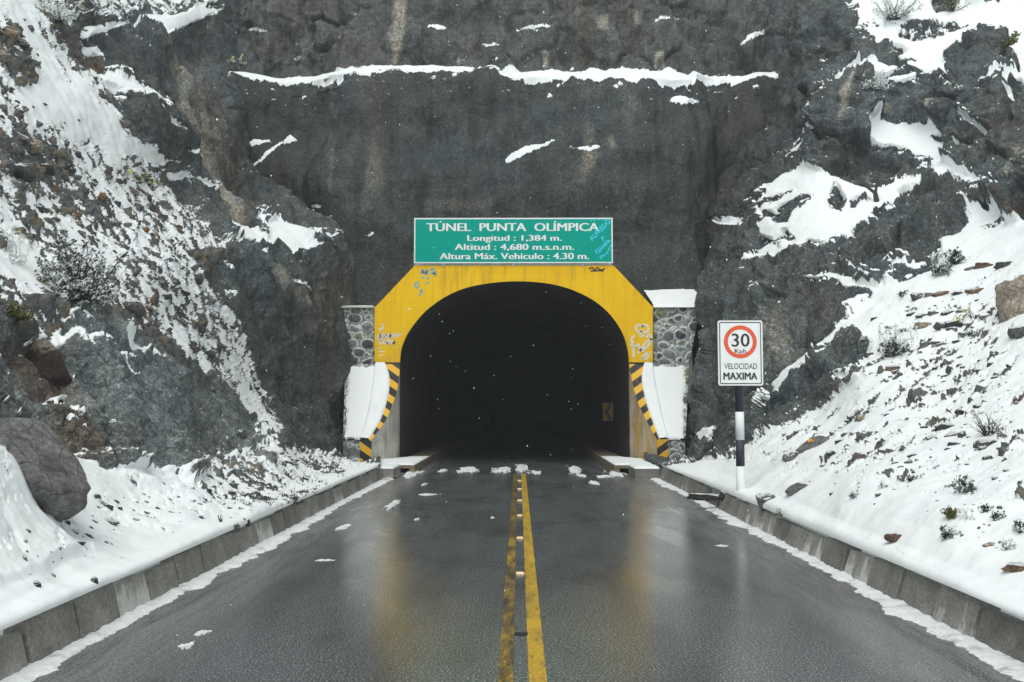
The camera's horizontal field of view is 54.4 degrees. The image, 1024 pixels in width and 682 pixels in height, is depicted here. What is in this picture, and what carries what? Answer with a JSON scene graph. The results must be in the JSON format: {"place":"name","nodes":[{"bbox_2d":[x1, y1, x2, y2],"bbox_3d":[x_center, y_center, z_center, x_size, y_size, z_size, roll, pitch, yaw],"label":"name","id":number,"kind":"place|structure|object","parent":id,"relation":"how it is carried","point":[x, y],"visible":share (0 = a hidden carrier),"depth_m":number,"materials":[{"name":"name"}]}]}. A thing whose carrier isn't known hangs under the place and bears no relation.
{"place":"outdoors","nodes":[
{"label":"outdoors","id":0,"kind":"place"},
{"bbox_2d":[0,0,380,630],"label":"hillside","id":1,"kind":"structure","parent":0,"point":[161,424],"depth_m":24.14,"materials":[{"name":"stone"}]},
{"bbox_2d":[0,50,12,63],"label":"rock","id":2,"kind":"object","parent":1,"relation":"on","point":[5,57],"visible":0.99,"depth_m":22.75,"materials":[{"name":"beige stone"}]},
{"bbox_2d":[5,29,18,41],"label":"rock","id":3,"kind":"object","parent":1,"relation":"on","point":[9,34],"visible":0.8,"depth_m":23.64,"materials":[{"name":"brown stone"}]},
{"bbox_2d":[0,225,33,263],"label":"stalk plant","id":4,"kind":"object","parent":1,"relation":"on","point":[14,256],"visible":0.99,"depth_m":17.39,"materials":[{"name":"white plant"}]},
{"bbox_2d":[4,298,35,322],"bbox_3d":[-7.413,-0.453,14.973,0.424,0.381,0.469,0,-4,0],"label":"tuft","id":5,"kind":"object","parent":1,"relation":"on","point":[18,313],"visible":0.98,"depth_m":14.92,"materials":[{"name":"green plant"}]},
{"bbox_2d":[16,132,29,143],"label":"rock","id":6,"kind":"object","parent":1,"relation":"on","point":[24,139],"visible":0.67,"depth_m":21.46,"materials":[{"name":"grey stone"}]},
{"bbox_2d":[17,40,29,47],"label":"rock","id":7,"kind":"object","parent":1,"relation":"on","point":[21,43],"visible":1,"depth_m":23.76,"materials":[{"name":"stone"}]},
{"bbox_2d":[14,163,34,182],"bbox_3d":[-10.140,-3.524,20.696,0.527,0.353,0.477,26,-1,8],"label":"rock","id":8,"kind":"object","parent":1,"relation":"on","point":[25,172],"visible":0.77,"depth_m":20.55,"materials":[{"name":"stone"}]},
{"bbox_2d":[29,139,43,153],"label":"rock","id":9,"kind":"object","parent":1,"relation":"on","point":[36,146],"visible":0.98,"depth_m":21.79,"materials":[{"name":"beige stone"}]},
{"bbox_2d":[34,203,47,212],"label":"rock","id":10,"kind":"object","parent":1,"relation":"on","point":[40,207],"visible":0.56,"depth_m":20.61,"materials":[{"name":"stone"}]},
{"bbox_2d":[35,270,48,282],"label":"tuft","id":11,"kind":"object","parent":1,"relation":"on","point":[42,280],"visible":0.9,"depth_m":17.58,"materials":[{"name":"green plant"}]},
{"bbox_2d":[30,337,56,354],"bbox_3d":[-7.395,0.092,15.635,0.700,0.243,0.456,28,11,9],"label":"rock","id":12,"kind":"object","parent":1,"relation":"on","point":[36,345],"visible":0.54,"depth_m":15.47,"materials":[{"name":"beige stone"}]},
{"bbox_2d":[0,418,90,521],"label":"boulder","id":13,"kind":"object","parent":1,"relation":"on","point":[50,466],"visible":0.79,"depth_m":10.60,"materials":[{"name":"grey stone"}]},
{"bbox_2d":[24,346,71,387],"bbox_3d":[-7.429,0.604,15.567,0.864,1.178,0.890,-2,-4,26],"label":"boulder","id":14,"kind":"object","parent":1,"relation":"on","point":[50,366],"visible":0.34,"depth_m":15.39,"materials":[{"name":"brown stone"}]},
{"bbox_2d":[40,163,55,175],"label":"rock","id":15,"kind":"object","parent":1,"relation":"on","point":[50,171],"visible":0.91,"depth_m":21.79,"materials":[{"name":"stone"}]},
{"bbox_2d":[43,217,55,226],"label":"rock","id":16,"kind":"object","parent":1,"relation":"on","point":[50,220],"visible":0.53,"depth_m":20.35,"materials":[{"name":"grey stone"}]},
{"bbox_2d":[38,0,80,23],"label":"bush","id":17,"kind":"object","parent":1,"relation":"on","point":[60,15],"visible":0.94,"depth_m":27.04,"materials":[{"name":"white plant"}]},
{"bbox_2d":[57,147,68,156],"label":"rock","id":18,"kind":"object","parent":1,"relation":"on","point":[63,152],"visible":1,"depth_m":22.95,"materials":[{"name":"beige stone"}]},
{"bbox_2d":[34,224,132,306],"bbox_3d":[-7.775,-1.361,17.941,1.625,1.534,1.746,2,-4,-28],"label":"bush","id":19,"kind":"object","parent":1,"relation":"on","point":[77,288],"visible":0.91,"depth_m":17.79,"materials":[{"name":"grey plant"}]},
{"bbox_2d":[93,62,104,71],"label":"rock","id":20,"kind":"object","parent":1,"relation":"on","point":[100,67],"visible":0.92,"depth_m":29.56,"materials":[{"name":"brown stone"}]},
{"bbox_2d":[97,192,107,201],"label":"rock","id":21,"kind":"object","parent":1,"relation":"on","point":[102,196],"visible":1,"depth_m":23.67,"materials":[{"name":"brown stone"}]},
{"bbox_2d":[104,518,117,524],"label":"rock","id":22,"kind":"object","parent":1,"relation":"on","point":[112,521],"visible":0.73,"depth_m":12.13,"materials":[{"name":"stone"}]},
{"bbox_2d":[110,219,121,227],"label":"rock","id":23,"kind":"object","parent":1,"relation":"on","point":[116,222],"visible":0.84,"depth_m":23.55,"materials":[{"name":"grey stone"}]},
{"bbox_2d":[117,162,132,175],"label":"flowering plant","id":24,"kind":"object","parent":1,"relation":"on","point":[129,172],"visible":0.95,"depth_m":26.31,"materials":[{"name":"white plant"}]},
{"bbox_2d":[129,186,139,196],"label":"rock","id":25,"kind":"object","parent":1,"relation":"on","point":[134,192],"visible":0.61,"depth_m":26.47,"materials":[{"name":"grey stone"}]},
{"bbox_2d":[124,298,145,317],"bbox_3d":[-7.797,-0.719,20.659,0.496,0.355,0.384,30,-14,-13],"label":"rock","id":26,"kind":"object","parent":1,"relation":"on","point":[135,306],"visible":0.96,"depth_m":20.52,"materials":[{"name":"grey stone"}]},
{"bbox_2d":[135,202,143,209],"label":"stone","id":27,"kind":"object","parent":1,"relation":"on","point":[139,206],"visible":1,"depth_m":25.85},
{"bbox_2d":[145,177,162,190],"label":"flowering plant","id":28,"kind":"object","parent":1,"relation":"on","point":[154,181],"visible":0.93,"depth_m":28.33,"materials":[{"name":"green plant"}]},
{"bbox_2d":[163,292,172,300],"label":"rock","id":29,"kind":"object","parent":1,"relation":"on","point":[167,295],"visible":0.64,"depth_m":23.25,"materials":[{"name":"stone"}]},
{"bbox_2d":[194,273,203,284],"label":"rock","id":30,"kind":"object","parent":1,"relation":"on","point":[199,278],"visible":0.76,"depth_m":26.19,"materials":[{"name":"grey stone"}]},
{"bbox_2d":[236,428,247,438],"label":"rock","id":31,"kind":"object","parent":1,"relation":"on","point":[242,433],"visible":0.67,"depth_m":21.82,"materials":[{"name":"stone"}]},
{"bbox_2d":[249,410,257,419],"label":"rock","id":32,"kind":"object","parent":1,"relation":"on","point":[253,415],"visible":0.8,"depth_m":25.53,"materials":[{"name":"grey stone"}]},
{"bbox_2d":[287,489,303,504],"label":"tuft","id":33,"kind":"object","parent":1,"relation":"on","point":[294,498],"visible":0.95,"depth_m":17.71,"materials":[{"name":"grey plant"}]},
{"bbox_2d":[341,305,374,461],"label":"stone wall","id":34,"kind":"structure","parent":1,"relation":"on","point":[360,322],"depth_m":35.76,"materials":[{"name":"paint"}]},
{"bbox_2d":[226,0,780,474],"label":"rock face","id":35,"kind":"object","parent":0,"point":[640,144],"visible":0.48,"depth_m":40.12},
{"bbox_2d":[3,1,1016,635],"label":"falling snow","id":36,"kind":"structure","parent":0,"point":[547,211],"depth_m":12.21,"materials":[{"name":"snow"}]},
{"bbox_2d":[0,441,1023,635],"bbox_3d":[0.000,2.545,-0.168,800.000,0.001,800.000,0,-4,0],"label":"ground","id":37,"kind":"structure","parent":0,"point":[715,491],"depth_m":19.91,"materials":[{"name":"snow"}]},
{"bbox_2d":[32,421,1022,681],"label":"road","id":38,"kind":"structure","parent":0,"point":[644,581],"depth_m":10.70,"materials":[{"name":"asphalt"}]},
{"bbox_2d":[176,641,194,650],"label":"snow clump","id":39,"kind":"object","parent":38,"relation":"on","point":[186,646],"visible":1,"depth_m":8.71,"materials":[{"name":"snow"}]},
{"bbox_2d":[0,467,381,680],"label":"kerb","id":40,"kind":"structure","parent":38,"relation":"on","point":[35,638],"depth_m":10.42,"materials":[{"name":"concrete"}]},
{"bbox_2d":[230,523,239,532],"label":"rock","id":41,"kind":"object","parent":40,"relation":"on","point":[236,527],"visible":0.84,"depth_m":14.01,"materials":[{"name":"grey stone"}]},
{"bbox_2d":[0,478,393,681],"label":"roadside snow","id":42,"kind":"structure","parent":38,"relation":"on","point":[48,664],"depth_m":10.74,"materials":[{"name":"snow"}]},
{"bbox_2d":[194,630,211,635],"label":"snow clump","id":43,"kind":"object","parent":38,"relation":"on","point":[201,632],"visible":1,"depth_m":9.24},
{"bbox_2d":[335,524,350,530],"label":"snow clump","id":44,"kind":"object","parent":38,"relation":"on","point":[345,526],"visible":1,"depth_m":17.27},
{"bbox_2d":[377,463,399,478],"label":"kerb end block","id":45,"kind":"structure","parent":38,"relation":"on","point":[389,470],"depth_m":29.09,"materials":[{"name":"concrete"}]},
{"bbox_2d":[382,500,399,510],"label":"snow clump","id":46,"kind":"object","parent":38,"relation":"on","point":[394,503],"visible":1,"depth_m":21.07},
{"bbox_2d":[403,470,423,478],"bbox_3d":[-3.143,4.111,31.092,0.737,0.102,4.789,0,-4,0],"label":"snow heap","id":47,"kind":"object","parent":38,"relation":"on","point":[406,475],"visible":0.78,"depth_m":30.45,"materials":[{"name":"snow"}]},
{"bbox_2d":[380,437,463,471],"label":"walkway slab","id":48,"kind":"structure","parent":38,"relation":"on","point":[420,460],"depth_m":37.43,"materials":[{"name":"concrete"}]},
{"bbox_2d":[456,467,478,472],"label":"snow clump","id":49,"kind":"object","parent":38,"relation":"on","point":[468,469],"visible":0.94,"depth_m":32.71,"materials":[{"name":"snow"}]},
{"bbox_2d":[491,467,510,472],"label":"snow clump","id":50,"kind":"object","parent":38,"relation":"on","point":[502,469],"visible":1,"depth_m":32.68,"materials":[{"name":"snow"}]},
{"bbox_2d":[498,474,516,681],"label":"road line","id":51,"kind":"object","parent":38,"relation":"on","point":[505,666],"visible":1,"depth_m":10.47,"materials":[{"name":"yellow paint"}]},
{"bbox_2d":[359,263,668,467],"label":"tunnel portal","id":52,"kind":"object","parent":38,"relation":"on","point":[570,322],"visible":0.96,"depth_m":41.13,"materials":[{"name":"yellow paint"}]},
{"bbox_2d":[414,218,612,266],"bbox_3d":[0.050,-3.595,36.294,7.236,1.784,0.143,0,-4,0],"label":"name sign","id":53,"kind":"object","parent":52,"relation":"on","point":[511,240],"visible":1,"depth_m":36.23,"materials":[{"name":"green metal"}]},
{"bbox_2d":[603,403,612,420],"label":"chevron sign","id":54,"kind":"object","parent":52,"relation":"attached to","point":[607,411],"visible":0.86,"depth_m":41.87,"materials":[{"name":"metal"}]},
{"bbox_2d":[515,464,527,471],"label":"snow clump","id":55,"kind":"object","parent":38,"relation":"on","point":[521,468],"visible":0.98,"depth_m":33.34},
{"bbox_2d":[521,474,546,681],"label":"road line","id":56,"kind":"object","parent":38,"relation":"on","point":[536,666],"visible":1,"depth_m":10.47,"materials":[{"name":"yellow paint"}]},
{"bbox_2d":[568,465,580,474],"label":"snow clump","id":57,"kind":"object","parent":38,"relation":"on","point":[574,469],"visible":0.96,"depth_m":32.62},
{"bbox_2d":[569,437,658,472],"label":"walkway slab","id":58,"kind":"structure","parent":38,"relation":"on","point":[609,460],"depth_m":37.05,"materials":[{"name":"concrete"}]},
{"bbox_2d":[602,470,626,476],"bbox_3d":[3.250,4.117,31.091,0.738,0.089,4.402,0,-4,0],"label":"snow heap","id":59,"kind":"object","parent":38,"relation":"on","point":[613,473],"visible":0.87,"depth_m":30.72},
{"bbox_2d":[629,463,659,478],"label":"kerb end block","id":60,"kind":"structure","parent":38,"relation":"on","point":[643,471],"depth_m":28.99,"materials":[{"name":"concrete"}]},
{"bbox_2d":[717,320,762,500],"bbox_3d":[4.402,1.480,19.195,0.863,3.748,0.185,0,-4,0],"label":"speed sign","id":61,"kind":"object","parent":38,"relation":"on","point":[740,355],"visible":0.98,"depth_m":19.18,"materials":[{"name":"metal"}]},
{"bbox_2d":[651,478,1023,681],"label":"roadside snow","id":62,"kind":"structure","parent":38,"relation":"on","point":[1000,662],"depth_m":10.21,"materials":[{"name":"snow"}]},
{"bbox_2d":[655,464,1023,662],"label":"kerb","id":63,"kind":"structure","parent":38,"relation":"on","point":[993,627],"depth_m":10.92,"materials":[{"name":"concrete"}]},
{"bbox_2d":[687,493,719,500],"bbox_3d":[3.996,3.197,20.399,0.856,0.153,0.287,1,-4,-2],"label":"long stone","id":64,"kind":"object","parent":63,"relation":"on","point":[701,496],"visible":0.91,"depth_m":20.30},
{"bbox_2d":[718,490,727,500],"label":"rock","id":65,"kind":"object","parent":63,"relation":"on","point":[721,496],"visible":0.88,"depth_m":20.05,"materials":[{"name":"stone"}]},
{"bbox_2d":[643,0,1023,617],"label":"hillside","id":66,"kind":"structure","parent":0,"point":[812,315],"depth_m":27.89,"materials":[{"name":"snow"}]},
{"bbox_2d":[644,289,696,472],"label":"stone wall","id":67,"kind":"structure","parent":66,"relation":"on","point":[672,362],"depth_m":36.33,"materials":[{"name":"paint"}]},
{"bbox_2d":[755,493,774,510],"bbox_3d":[4.321,2.744,16.954,0.358,0.313,0.231,-2,-4,32],"label":"rock","id":68,"kind":"object","parent":66,"relation":"on","point":[762,498],"visible":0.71,"depth_m":16.92,"materials":[{"name":"grey stone"}]},
{"bbox_2d":[782,451,798,461],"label":"rock","id":69,"kind":"object","parent":66,"relation":"on","point":[790,456],"visible":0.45,"depth_m":19.51,"materials":[{"name":"grey stone"}]},
{"bbox_2d":[785,482,807,495],"bbox_3d":[4.802,2.481,16.516,0.548,0.289,0.443,-1,-15,10],"label":"boulder","id":70,"kind":"object","parent":66,"relation":"on","point":[793,489],"visible":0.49,"depth_m":16.36,"materials":[{"name":"grey stone"}]},
{"bbox_2d":[795,435,828,453],"bbox_3d":[6.018,2.128,19.538,0.837,0.501,0.595,-32,13,-15],"label":"boulder","id":71,"kind":"object","parent":66,"relation":"on","point":[810,443],"visible":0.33,"depth_m":19.47,"materials":[{"name":"grey stone"}]},
{"bbox_2d":[847,489,858,498],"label":"tuft","id":72,"kind":"object","parent":66,"relation":"on","point":[853,495],"visible":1,"depth_m":13.52,"materials":[{"name":"grey plant"}]},
{"bbox_2d":[862,174,879,201],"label":"dead branch","id":73,"kind":"object","parent":66,"relation":"on","point":[875,196],"visible":0.97,"depth_m":31.65,"materials":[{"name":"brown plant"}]},
{"bbox_2d":[861,69,888,90],"bbox_3d":[12.950,-9.206,35.254,0.985,0.722,1.002,0,-4,0],"label":"bush","id":74,"kind":"object","parent":66,"relation":"on","point":[879,81],"visible":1,"depth_m":35.21,"materials":[{"name":"white plant"}]},
{"bbox_2d":[877,479,887,489],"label":"tuft","id":75,"kind":"object","parent":66,"relation":"on","point":[882,485],"visible":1,"depth_m":13.29,"materials":[{"name":"white plant"}]},
{"bbox_2d":[885,365,899,370],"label":"rock","id":76,"kind":"object","parent":66,"relation":"on","point":[891,367],"visible":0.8,"depth_m":20.71,"materials":[{"name":"brown stone"}]},
{"bbox_2d":[884,533,901,541],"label":"rock","id":77,"kind":"object","parent":66,"relation":"on","point":[892,537],"visible":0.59,"depth_m":11.43,"materials":[{"name":"brown stone"}]},
{"bbox_2d":[870,323,917,344],"bbox_3d":[8.449,-0.142,21.953,1.204,0.497,0.922,-2,-4,30],"label":"stalk plant","id":78,"kind":"object","parent":66,"relation":"on","point":[895,330],"visible":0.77,"depth_m":21.87,"materials":[{"name":"grey plant"}]},
{"bbox_2d":[877,336,911,356],"bbox_3d":[8.273,0.121,21.575,0.713,0.472,0.798,3,-5,-43],"label":"bush","id":79,"kind":"object","parent":66,"relation":"on","point":[895,350],"visible":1,"depth_m":21.47,"materials":[{"name":"grey plant"}]},
{"bbox_2d":[871,0,923,20],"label":"bush","id":80,"kind":"object","parent":66,"relation":"on","point":[890,13],"visible":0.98,"depth_m":38.97,"materials":[{"name":"white plant"}]},
{"bbox_2d":[910,292,923,300],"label":"step stone","id":81,"kind":"object","parent":66,"relation":"on","point":[914,296],"visible":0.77,"depth_m":23.73,"materials":[{"name":"stone"}]},
{"bbox_2d":[912,322,931,329],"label":"step stone","id":82,"kind":"object","parent":66,"relation":"on","point":[920,325],"visible":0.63,"depth_m":22.18,"materials":[{"name":"stone"}]},
{"bbox_2d":[933,322,945,329],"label":"step stone","id":83,"kind":"object","parent":66,"relation":"on","point":[938,325],"visible":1,"depth_m":21.59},
{"bbox_2d":[931,291,949,296],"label":"step stone","id":84,"kind":"object","parent":66,"relation":"on","point":[937,293],"visible":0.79,"depth_m":23.27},
{"bbox_2d":[930,260,952,274],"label":"cushion plant","id":85,"kind":"object","parent":66,"relation":"on","point":[941,265],"visible":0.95,"depth_m":24.46,"materials":[{"name":"grey plant"}]},
{"bbox_2d":[930,247,953,276],"bbox_3d":[10.638,-1.937,24.614,0.642,0.740,0.537,2,-4,-26],"label":"stalk plant","id":86,"kind":"object","parent":66,"relation":"on","point":[940,251],"visible":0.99,"depth_m":24.53,"materials":[{"name":"grey plant"}]},
{"bbox_2d":[934,422,954,430],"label":"rock","id":87,"kind":"object","parent":66,"relation":"on","point":[942,426],"visible":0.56,"depth_m":15.93,"materials":[{"name":"stone"}]},
{"bbox_2d":[939,525,961,540],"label":"tuft","id":88,"kind":"object","parent":66,"relation":"on","point":[946,533],"visible":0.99,"depth_m":10.55,"materials":[{"name":"grey plant"}]},
{"bbox_2d":[940,505,960,520],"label":"tuft","id":89,"kind":"object","parent":66,"relation":"on","point":[949,513],"visible":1,"depth_m":10.89,"materials":[{"name":"green plant"}]},
{"bbox_2d":[936,0,970,11],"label":"bush","id":90,"kind":"object","parent":66,"relation":"on","point":[950,6],"visible":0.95,"depth_m":38.80,"materials":[{"name":"grey plant"}]},
{"bbox_2d":[944,320,962,327],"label":"step stone","id":91,"kind":"object","parent":66,"relation":"on","point":[950,323],"visible":0.81,"depth_m":21.57,"materials":[{"name":"stone"}]},
{"bbox_2d":[944,246,966,264],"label":"bush","id":92,"kind":"object","parent":66,"relation":"on","point":[954,258],"visible":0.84,"depth_m":24.79,"materials":[{"name":"grey plant"}]},
{"bbox_2d":[950,474,976,493],"bbox_3d":[5.293,1.686,11.655,0.301,0.260,0.294,-1,-4,22],"label":"tuft","id":93,"kind":"object","parent":66,"relation":"on","point":[964,487],"visible":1,"depth_m":11.63,"materials":[{"name":"grey plant"}]},
{"bbox_2d":[959,508,975,521],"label":"dry stalks","id":94,"kind":"object","parent":66,"relation":"on","point":[966,519],"visible":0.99,"depth_m":10.68,"materials":[{"name":"beige plant"}]},
{"bbox_2d":[964,326,977,336],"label":"tuft","id":95,"kind":"object","parent":66,"relation":"on","point":[972,334],"visible":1,"depth_m":20.74,"materials":[{"name":"grey plant"}]},
{"bbox_2d":[964,287,983,293],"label":"step stone","id":96,"kind":"object","parent":66,"relation":"on","point":[973,290],"visible":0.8,"depth_m":22.56,"materials":[{"name":"stone"}]},
{"bbox_2d":[974,262,992,268],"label":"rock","id":97,"kind":"object","parent":66,"relation":"on","point":[978,265],"visible":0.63,"depth_m":23.84,"materials":[{"name":"stone"}]},
{"bbox_2d":[973,439,996,448],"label":"rock","id":98,"kind":"object","parent":66,"relation":"on","point":[983,442],"visible":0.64,"depth_m":13.68,"materials":[{"name":"stone"}]},
{"bbox_2d":[978,502,993,512],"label":"tuft","id":99,"kind":"object","parent":66,"relation":"on","point":[985,507],"visible":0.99,"depth_m":10.73,"materials":[{"name":"grey plant"}]},
{"bbox_2d":[966,411,1007,435],"bbox_3d":[6.744,1.172,14.165,0.466,0.376,0.609,0,-4,0],"label":"bush","id":100,"kind":"object","parent":66,"relation":"on","point":[984,431],"visible":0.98,"depth_m":14.15,"materials":[{"name":"grey plant"}]},
{"bbox_2d":[990,510,1006,520],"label":"tuft","id":101,"kind":"object","parent":66,"relation":"on","point":[995,516],"visible":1,"depth_m":10.46,"materials":[{"name":"grey plant"}]},
{"bbox_2d":[993,261,1012,268],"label":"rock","id":102,"kind":"object","parent":66,"relation":"on","point":[1000,264],"visible":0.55,"depth_m":23.14,"materials":[{"name":"stone"}]},
{"bbox_2d":[999,536,1016,550],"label":"tuft","id":103,"kind":"object","parent":66,"relation":"on","point":[1005,543],"visible":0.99,"depth_m":9.73,"materials":[{"name":"grey plant"}]},
{"bbox_2d":[995,274,1023,322],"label":"boulder","id":104,"kind":"object","parent":66,"relation":"on","point":[1009,300],"visible":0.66,"depth_m":20.20,"materials":[{"name":"beige stone"}]},
{"bbox_2d":[999,31,1021,47],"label":"bush","id":105,"kind":"object","parent":66,"relation":"on","point":[1013,40],"visible":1,"depth_m":34.37,"materials":[{"name":"green plant"}]},
{"bbox_2d":[1001,562,1023,571],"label":"rock","id":106,"kind":"object","parent":66,"relation":"on","point":[1014,566],"visible":0.99,"depth_m":9.13,"materials":[{"name":"brown stone"}]},
{"bbox_2d":[1007,325,1023,338],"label":"rock","id":107,"kind":"object","parent":66,"relation":"on","point":[1017,332],"visible":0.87,"depth_m":18.83,"materials":[{"name":"stone"}]},
{"bbox_2d":[1012,519,1023,533],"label":"tuft","id":108,"kind":"object","parent":66,"relation":"on","point":[1019,528],"visible":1,"depth_m":9.95,"materials":[{"name":"grey plant"}]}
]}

